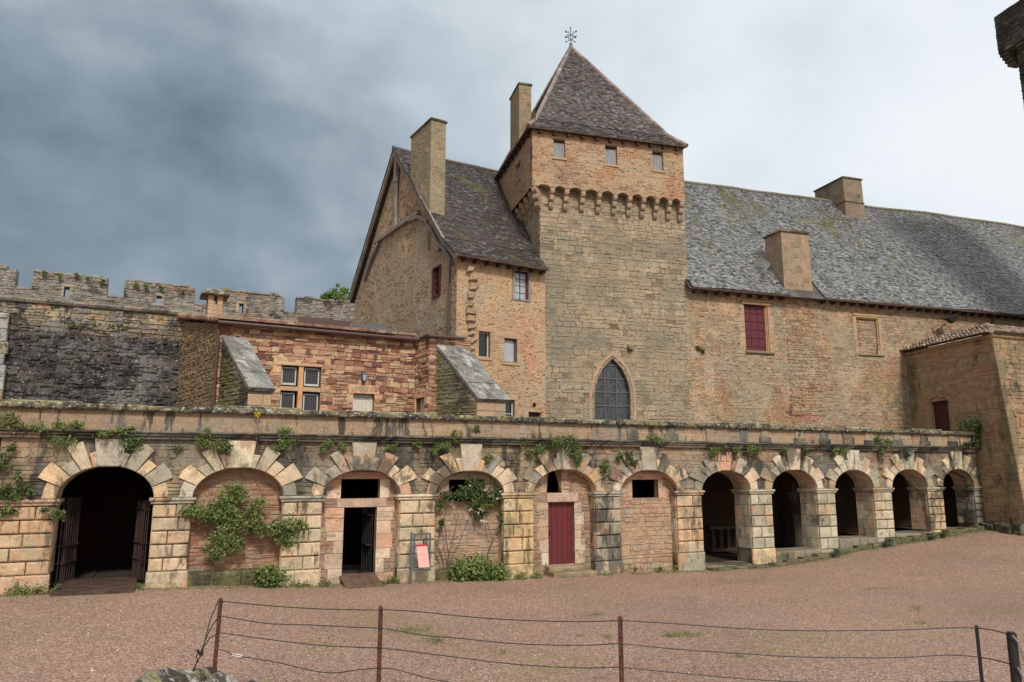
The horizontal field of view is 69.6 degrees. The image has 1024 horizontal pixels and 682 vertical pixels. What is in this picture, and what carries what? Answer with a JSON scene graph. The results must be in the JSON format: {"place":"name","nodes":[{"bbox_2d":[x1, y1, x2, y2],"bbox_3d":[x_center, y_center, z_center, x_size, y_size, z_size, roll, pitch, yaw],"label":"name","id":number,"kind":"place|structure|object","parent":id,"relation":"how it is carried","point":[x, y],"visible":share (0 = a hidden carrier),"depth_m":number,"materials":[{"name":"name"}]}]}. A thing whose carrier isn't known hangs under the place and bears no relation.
{"place":"outdoors","nodes":[
{"label":"outdoors","id":0,"kind":"place"},
{"bbox_2d":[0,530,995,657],"bbox_3d":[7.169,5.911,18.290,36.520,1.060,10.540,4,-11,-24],"label":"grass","id":1,"kind":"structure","parent":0,"point":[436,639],"depth_m":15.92,"materials":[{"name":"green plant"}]},
{"bbox_2d":[0,528,1023,681],"bbox_3d":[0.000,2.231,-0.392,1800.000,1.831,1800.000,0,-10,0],"label":"courtyard","id":2,"kind":"structure","parent":0,"point":[989,564],"depth_m":13.71,"materials":[{"name":"brown gravel"}]},
{"bbox_2d":[3,582,61,595],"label":"weed clump","id":3,"kind":"object","parent":2,"relation":"on","point":[29,591],"visible":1,"depth_m":16.08,"materials":[{"name":"green plant"}]},
{"bbox_2d":[50,576,136,596],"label":"wooden ramp","id":4,"kind":"structure","parent":2,"relation":"on","point":[101,586],"depth_m":16.69,"materials":[{"name":"brown wood"}]},
{"bbox_2d":[133,582,143,589],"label":"weed clump","id":5,"kind":"object","parent":2,"relation":"on","point":[137,585],"visible":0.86,"depth_m":16.96,"materials":[{"name":"green plant"}]},
{"bbox_2d":[134,667,218,681],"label":"boulder","id":6,"kind":"object","parent":2,"relation":"on","point":[199,674],"visible":0.83,"depth_m":9.10,"materials":[{"name":"stone"}]},
{"bbox_2d":[0,265,372,407],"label":"rampart wall","id":7,"kind":"structure","parent":2,"relation":"on","point":[47,352],"depth_m":25.73,"materials":[{"name":"stone"}]},
{"bbox_2d":[38,270,105,284],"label":"wall weeds","id":8,"kind":"object","parent":7,"relation":"attached to","point":[60,275],"depth_m":25.67,"materials":[{"name":"green plant"}]},
{"bbox_2d":[51,305,127,329],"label":"wall weeds","id":9,"kind":"object","parent":7,"relation":"attached to","point":[93,324],"depth_m":25.46,"materials":[{"name":"green plant"}]},
{"bbox_2d":[133,282,184,293],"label":"wall weeds","id":10,"kind":"object","parent":7,"relation":"attached to","point":[146,286],"depth_m":26.72,"materials":[{"name":"green plant"}]},
{"bbox_2d":[208,671,236,681],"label":"boulder","id":11,"kind":"object","parent":2,"relation":"on","point":[218,676],"visible":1,"depth_m":8.81,"materials":[{"name":"stone"}]},
{"bbox_2d":[251,557,292,587],"bbox_3d":[-5.895,5.761,18.087,1.009,0.857,0.590,4,-11,-24],"label":"bush","id":12,"kind":"object","parent":2,"relation":"on","point":[266,574],"visible":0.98,"depth_m":17.99,"materials":[{"name":"green plant"}]},
{"bbox_2d":[288,577,333,587],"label":"weed clump","id":13,"kind":"object","parent":2,"relation":"on","point":[323,582],"visible":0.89,"depth_m":18.52,"materials":[{"name":"green plant"}]},
{"bbox_2d":[320,283,348,299],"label":"tree","id":14,"kind":"object","parent":2,"relation":"on","point":[334,293],"visible":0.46,"depth_m":41.76,"materials":[{"name":"green plant"}]},
{"bbox_2d":[175,288,509,500],"bbox_3d":[-6.493,3.184,25.799,10.214,9.577,8.280,5,-11,-27],"label":"annex","id":15,"kind":"object","parent":2,"relation":"on","point":[222,361],"visible":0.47,"depth_m":24.76,"materials":[{"name":"stone"}]},
{"bbox_2d":[270,354,334,409],"bbox_3d":[-6.965,1.783,24.224,2.205,2.570,0.270,5,-11,-27],"label":"window","id":16,"kind":"structure","parent":15,"relation":"in","point":[288,374],"depth_m":24.26,"materials":[{"name":"stone"}]},
{"bbox_2d":[361,371,367,384],"bbox_3d":[-5.048,1.256,25.075,0.198,0.440,0.269,5,-11,-27],"label":"wall lantern","id":17,"kind":"object","parent":15,"relation":"attached to","point":[364,374],"depth_m":25.01,"materials":[{"name":"white glass"}]},
{"bbox_2d":[346,384,382,410],"bbox_3d":[-5.105,2.566,25.063,1.318,2.116,0.254,5,-11,-27],"label":"door","id":18,"kind":"structure","parent":15,"relation":"in","point":[361,402],"depth_m":25.19,"materials":[{"name":"stone"}]},
{"bbox_2d":[414,388,430,412],"bbox_3d":[-3.092,2.691,25.495,0.254,2.020,1.252,7,-12,-34],"label":"window","id":19,"kind":"structure","parent":15,"relation":"in","point":[422,410],"depth_m":25.71,"materials":[{"name":"stone"}]},
{"bbox_2d":[339,572,383,588],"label":"wooden ramp","id":20,"kind":"structure","parent":2,"relation":"on","point":[360,580],"depth_m":19.08,"materials":[{"name":"brown wood"}]},
{"bbox_2d":[380,574,402,584],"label":"weed clump","id":21,"kind":"object","parent":2,"relation":"on","point":[385,582],"visible":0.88,"depth_m":19.33,"materials":[{"name":"green plant"}]},
{"bbox_2d":[409,532,430,583],"bbox_3d":[-2.416,5.799,19.493,0.558,1.427,0.130,4,-11,-24],"label":"notice stand","id":22,"kind":"object","parent":2,"relation":"on","point":[424,559],"visible":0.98,"depth_m":19.50,"materials":[{"name":"grey metal"}]},
{"bbox_2d":[347,117,548,416],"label":"gabled house","id":23,"kind":"structure","parent":2,"relation":"on","point":[448,248],"depth_m":29.66,"materials":[{"name":"brown stone"}]},
{"bbox_2d":[432,264,440,298],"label":"window","id":24,"kind":"structure","parent":23,"relation":"in","point":[438,271],"depth_m":28.88,"materials":[{"name":"red paint"}]},
{"bbox_2d":[474,326,495,360],"bbox_3d":[-1.064,0.116,27.554,0.941,1.255,0.250,6,-12,-31],"label":"window","id":25,"kind":"structure","parent":23,"relation":"in","point":[482,350],"depth_m":27.61,"materials":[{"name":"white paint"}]},
{"bbox_2d":[499,333,520,365],"bbox_3d":[-0.108,0.347,28.101,0.962,1.203,0.230,6,-12,-31],"label":"window","id":26,"kind":"structure","parent":23,"relation":"in","point":[507,346],"depth_m":28.16,"materials":[{"name":"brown wood"}]},
{"bbox_2d":[506,394,517,415],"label":"window","id":27,"kind":"structure","parent":23,"relation":"in","point":[509,405],"depth_m":27.80,"materials":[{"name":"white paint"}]},
{"bbox_2d":[512,268,530,301],"bbox_3d":[0.335,-2.179,28.795,0.824,1.272,0.190,6,-12,-31],"label":"window","id":28,"kind":"structure","parent":23,"relation":"in","point":[520,279],"depth_m":28.85,"materials":[{"name":"white glass"}]},
{"bbox_2d":[443,551,513,581],"bbox_3d":[-0.904,6.350,20.299,1.982,1.076,0.711,4,-11,-24],"label":"bush","id":29,"kind":"object","parent":2,"relation":"on","point":[461,570],"visible":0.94,"depth_m":20.21,"materials":[{"name":"green plant"}]},
{"bbox_2d":[0,399,984,594],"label":"arcade","id":30,"kind":"object","parent":2,"relation":"on","point":[361,498],"visible":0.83,"depth_m":21.23,"materials":[{"name":"stone"}]},
{"bbox_2d":[0,410,29,433],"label":"cornice plant","id":31,"kind":"object","parent":30,"relation":"on","point":[8,422],"visible":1,"depth_m":16.42,"materials":[{"name":"green plant"}]},
{"bbox_2d":[0,441,66,521],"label":"climbing rose","id":32,"kind":"object","parent":30,"relation":"attached to","point":[7,492],"visible":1,"depth_m":16.32,"materials":[{"name":"green plant"}]},
{"bbox_2d":[24,418,84,449],"bbox_3d":[-10.441,2.118,16.787,1.167,0.742,0.477,4,-11,-24],"label":"cornice plant","id":33,"kind":"object","parent":30,"relation":"attached to","point":[77,424],"visible":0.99,"depth_m":16.79,"materials":[{"name":"green plant"}]},
{"bbox_2d":[92,426,127,440],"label":"cornice plant","id":34,"kind":"object","parent":30,"relation":"attached to","point":[104,434],"visible":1,"depth_m":17.19,"materials":[{"name":"green plant"}]},
{"bbox_2d":[117,426,143,451],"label":"cornice plant","id":35,"kind":"object","parent":30,"relation":"attached to","point":[132,439],"visible":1,"depth_m":17.36,"materials":[{"name":"green plant"}]},
{"bbox_2d":[171,443,183,451],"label":"cornice plant","id":36,"kind":"object","parent":30,"relation":"attached to","point":[177,448],"visible":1,"depth_m":17.86,"materials":[{"name":"green plant"}]},
{"bbox_2d":[194,427,233,453],"bbox_3d":[-7.337,2.449,18.158,0.969,0.660,0.514,4,-11,-24],"label":"cornice plant","id":37,"kind":"object","parent":30,"relation":"attached to","point":[226,446],"visible":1,"depth_m":18.06,"materials":[{"name":"green plant"}]},
{"bbox_2d":[177,480,310,578],"bbox_3d":[-6.566,4.625,18.180,3.184,2.373,0.764,4,-11,-24],"label":"climbing shrub","id":38,"kind":"object","parent":30,"relation":"attached to","point":[228,512],"visible":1,"depth_m":18.10,"materials":[{"name":"green plant"}]},
{"bbox_2d":[253,411,260,439],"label":"mustard plant","id":39,"kind":"object","parent":30,"relation":"on","point":[257,415],"visible":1,"depth_m":18.61,"materials":[{"name":"yellow plant"}]},
{"bbox_2d":[269,424,299,451],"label":"cornice plant","id":40,"kind":"object","parent":30,"relation":"on","point":[284,432],"visible":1,"depth_m":18.81,"materials":[{"name":"green plant"}]},
{"bbox_2d":[318,439,346,453],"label":"cornice plant","id":41,"kind":"object","parent":30,"relation":"attached to","point":[326,444],"visible":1,"depth_m":19.24,"materials":[{"name":"green plant"}]},
{"bbox_2d":[383,440,421,451],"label":"cornice plant","id":42,"kind":"object","parent":30,"relation":"attached to","point":[390,447],"visible":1,"depth_m":20.03,"materials":[{"name":"green plant"}]},
{"bbox_2d":[431,429,460,457],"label":"cornice plant","id":43,"kind":"object","parent":30,"relation":"on","point":[441,446],"visible":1,"depth_m":20.51,"materials":[{"name":"green plant"}]},
{"bbox_2d":[434,475,508,570],"bbox_3d":[-1.242,5.161,20.756,2.451,2.728,0.661,4,-11,-24],"label":"climbing rose","id":44,"kind":"object","parent":30,"relation":"attached to","point":[483,500],"visible":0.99,"depth_m":20.84,"materials":[{"name":"green plant"}]},
{"bbox_2d":[472,425,480,433],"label":"cornice plant","id":45,"kind":"object","parent":30,"relation":"attached to","point":[476,427],"visible":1,"depth_m":21.12,"materials":[{"name":"green plant"}]},
{"bbox_2d":[482,453,494,465],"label":"cornice plant","id":46,"kind":"object","parent":30,"relation":"attached to","point":[488,458],"visible":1,"depth_m":21.09,"materials":[{"name":"green plant"}]},
{"bbox_2d":[519,436,534,458],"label":"cornice plant","id":47,"kind":"object","parent":30,"relation":"attached to","point":[529,452],"visible":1,"depth_m":21.61,"materials":[{"name":"green plant"}]},
{"bbox_2d":[533,432,582,466],"bbox_3d":[1.423,3.228,21.900,1.743,1.071,0.665,4,-11,-24],"label":"cornice plant","id":48,"kind":"object","parent":30,"relation":"attached to","point":[576,449],"visible":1,"depth_m":21.99,"materials":[{"name":"green plant"}]},
{"bbox_2d":[548,502,572,564],"bbox_3d":[1.445,5.808,22.257,0.890,1.812,0.130,4,-11,-24],"label":"door","id":49,"kind":"structure","parent":30,"relation":"in","point":[560,546],"depth_m":22.28,"materials":[{"name":"red paint"}]},
{"bbox_2d":[599,460,611,475],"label":"cornice plant","id":50,"kind":"object","parent":30,"relation":"attached to","point":[607,465],"visible":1,"depth_m":22.62,"materials":[{"name":"green plant"}]},
{"bbox_2d":[615,446,638,467],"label":"cornice plant","id":51,"kind":"object","parent":30,"relation":"attached to","point":[630,460],"visible":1,"depth_m":23.02,"materials":[{"name":"green plant"}]},
{"bbox_2d":[645,433,663,444],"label":"cornice plant","id":52,"kind":"object","parent":30,"relation":"on","point":[658,440],"visible":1,"depth_m":23.43,"materials":[{"name":"green plant"}]},
{"bbox_2d":[708,443,727,458],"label":"cornice plant","id":53,"kind":"object","parent":30,"relation":"attached to","point":[715,451],"visible":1,"depth_m":24.39,"materials":[{"name":"green plant"}]},
{"bbox_2d":[707,525,736,551],"bbox_3d":[8.117,7.548,28.133,1.428,0.950,0.240,4,-11,-24],"label":"balustrade","id":54,"kind":"object","parent":30,"relation":"on","point":[720,541],"visible":0.91,"depth_m":28.01,"materials":[{"name":"stone"}]},
{"bbox_2d":[732,442,761,455],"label":"cornice plant","id":55,"kind":"object","parent":30,"relation":"attached to","point":[757,449],"visible":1,"depth_m":24.91,"materials":[{"name":"green plant"}]},
{"bbox_2d":[781,442,790,452],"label":"cornice plant","id":56,"kind":"object","parent":30,"relation":"attached to","point":[786,448],"visible":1,"depth_m":25.62,"materials":[{"name":"green plant"}]},
{"bbox_2d":[782,482,802,546],"bbox_3d":[11.037,6.805,28.825,0.600,2.490,0.600,4,-11,-24],"label":"statue","id":57,"kind":"object","parent":30,"relation":"on","point":[793,526],"visible":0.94,"depth_m":28.65,"materials":[{"name":"stone"}]},
{"bbox_2d":[800,446,809,456],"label":"cornice plant","id":58,"kind":"object","parent":30,"relation":"attached to","point":[805,452],"visible":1,"depth_m":25.97,"materials":[{"name":"green plant"}]},
{"bbox_2d":[831,447,849,455],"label":"cornice plant","id":59,"kind":"object","parent":30,"relation":"attached to","point":[836,450],"visible":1,"depth_m":26.66,"materials":[{"name":"green plant"}]},
{"bbox_2d":[874,436,892,454],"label":"cornice plant","id":60,"kind":"object","parent":30,"relation":"attached to","point":[884,442],"visible":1,"depth_m":27.60,"materials":[{"name":"green plant"}]},
{"bbox_2d":[900,445,912,459],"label":"cornice plant","id":61,"kind":"object","parent":30,"relation":"attached to","point":[907,453],"visible":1,"depth_m":28.03,"materials":[{"name":"green plant"}]},
{"bbox_2d":[964,482,973,488],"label":"cornice plant","id":62,"kind":"object","parent":30,"relation":"attached to","point":[967,485],"visible":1,"depth_m":29.33,"materials":[{"name":"green plant"}]},
{"bbox_2d":[958,413,982,449],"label":"ivy","id":63,"kind":"object","parent":30,"relation":"on","point":[968,424],"visible":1,"depth_m":29.76,"materials":[{"name":"green plant"}]},
{"bbox_2d":[0,577,1023,681],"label":"pebbles","id":64,"kind":"object","parent":2,"relation":"on","point":[543,654],"visible":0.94,"depth_m":10.93,"materials":[{"name":"beige stone"}]},
{"bbox_2d":[513,568,542,579],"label":"weed clump","id":65,"kind":"object","parent":2,"relation":"on","point":[525,574],"visible":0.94,"depth_m":20.82,"materials":[{"name":"green plant"}]},
{"bbox_2d":[543,564,597,577],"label":"door steps","id":66,"kind":"structure","parent":2,"relation":"on","point":[561,571],"depth_m":21.55,"materials":[{"name":"stone"}]},
{"bbox_2d":[494,27,693,422],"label":"tower","id":67,"kind":"structure","parent":2,"relation":"on","point":[589,176],"depth_m":30.55,"materials":[{"name":"stone"}]},
{"bbox_2d":[514,167,520,185],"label":"window","id":68,"kind":"structure","parent":67,"relation":"in","point":[519,176],"depth_m":32.18,"materials":[{"name":"stone"}]},
{"bbox_2d":[552,142,566,160],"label":"window","id":69,"kind":"structure","parent":67,"relation":"in","point":[558,147],"depth_m":30.45,"materials":[{"name":"stone"}]},
{"bbox_2d":[604,149,618,167],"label":"window","id":70,"kind":"structure","parent":67,"relation":"in","point":[610,155],"depth_m":31.05,"materials":[{"name":"stone"}]},
{"bbox_2d":[589,353,635,419],"bbox_3d":[3.993,2.244,29.669,2.049,3.549,0.335,3,-10,-15],"label":"window","id":71,"kind":"structure","parent":67,"relation":"in","point":[612,401],"depth_m":29.73,"materials":[{"name":"glass"}]},
{"bbox_2d":[627,343,633,349],"bbox_3d":[4.843,0.232,30.026,0.280,0.290,0.283,3,-10,-15],"label":"stone bracket","id":72,"kind":"object","parent":67,"relation":"attached to","point":[630,346],"visible":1,"depth_m":29.92,"materials":[{"name":"beige stone"}]},
{"bbox_2d":[652,154,665,172],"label":"window","id":73,"kind":"structure","parent":67,"relation":"in","point":[657,159],"depth_m":31.63,"materials":[{"name":"stone"}]},
{"bbox_2d":[192,598,1023,681],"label":"wire fence","id":74,"kind":"object","parent":2,"relation":"on","point":[1013,644],"visible":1,"depth_m":8.08,"materials":[{"name":"metal"}]},
{"bbox_2d":[633,565,678,571],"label":"weed clump","id":75,"kind":"object","parent":2,"relation":"on","point":[674,568],"visible":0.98,"depth_m":22.79,"materials":[{"name":"green plant"}]},
{"bbox_2d":[684,176,1023,429],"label":"hall","id":76,"kind":"structure","parent":2,"relation":"on","point":[825,304],"depth_m":33.97,"materials":[{"name":"stone"}]},
{"bbox_2d":[696,345,704,353],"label":"wall moss","id":77,"kind":"object","parent":76,"relation":"attached to","point":[699,349],"depth_m":30.88,"materials":[{"name":"green plant"}]},
{"bbox_2d":[739,299,774,354],"bbox_3d":[10.643,-0.593,32.067,1.792,2.329,0.340,3,-10,-17],"label":"window","id":78,"kind":"structure","parent":76,"relation":"in","point":[758,332],"depth_m":32.16,"materials":[{"name":"wood"}]},
{"bbox_2d":[853,313,884,356],"bbox_3d":[16.370,-0.264,33.895,1.629,1.956,0.280,3,-10,-17],"label":"window","id":79,"kind":"structure","parent":76,"relation":"in","point":[867,327],"depth_m":33.93,"materials":[{"name":"stone"}]},
{"bbox_2d":[932,314,956,333],"bbox_3d":[20.479,-0.801,34.819,0.558,0.847,1.026,6,-11,-29],"label":"floodlight","id":80,"kind":"object","parent":76,"relation":"attached to","point":[950,319],"visible":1,"depth_m":34.55,"materials":[{"name":"metal"}]},
{"bbox_2d":[830,540,894,557],"bbox_3d":[12.377,7.331,26.014,3.026,0.520,0.407,4,-11,-24],"label":"weed clump","id":81,"kind":"object","parent":2,"relation":"on","point":[885,542],"visible":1,"depth_m":26.42,"materials":[{"name":"green plant"}]},
{"bbox_2d":[926,532,947,539],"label":"weed clump","id":82,"kind":"object","parent":2,"relation":"on","point":[931,536],"visible":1,"depth_m":27.59,"materials":[{"name":"green plant"}]},
{"bbox_2d":[900,323,1023,535],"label":"stone wing","id":83,"kind":"structure","parent":2,"relation":"on","point":[980,379],"depth_m":29.75,"materials":[{"name":"beige stone"}]},
{"bbox_2d":[926,392,954,430],"bbox_3d":[18.755,3.521,32.085,0.250,2.565,1.517,2,-10,-11],"label":"door","id":84,"kind":"structure","parent":83,"relation":"in","point":[941,411],"depth_m":32.21,"materials":[{"name":"wood"}]},
{"bbox_2d":[994,0,1023,102],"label":"machicolated tower","id":85,"kind":"structure","parent":2,"relation":"on","point":[1009,25],"depth_m":35.40,"materials":[{"name":"stone"}]},
{"bbox_2d":[0,0,1023,312],"label":"sky","id":86,"kind":"structure","parent":0,"point":[245,145],"materials":[{"name":"grey"}]}
]}

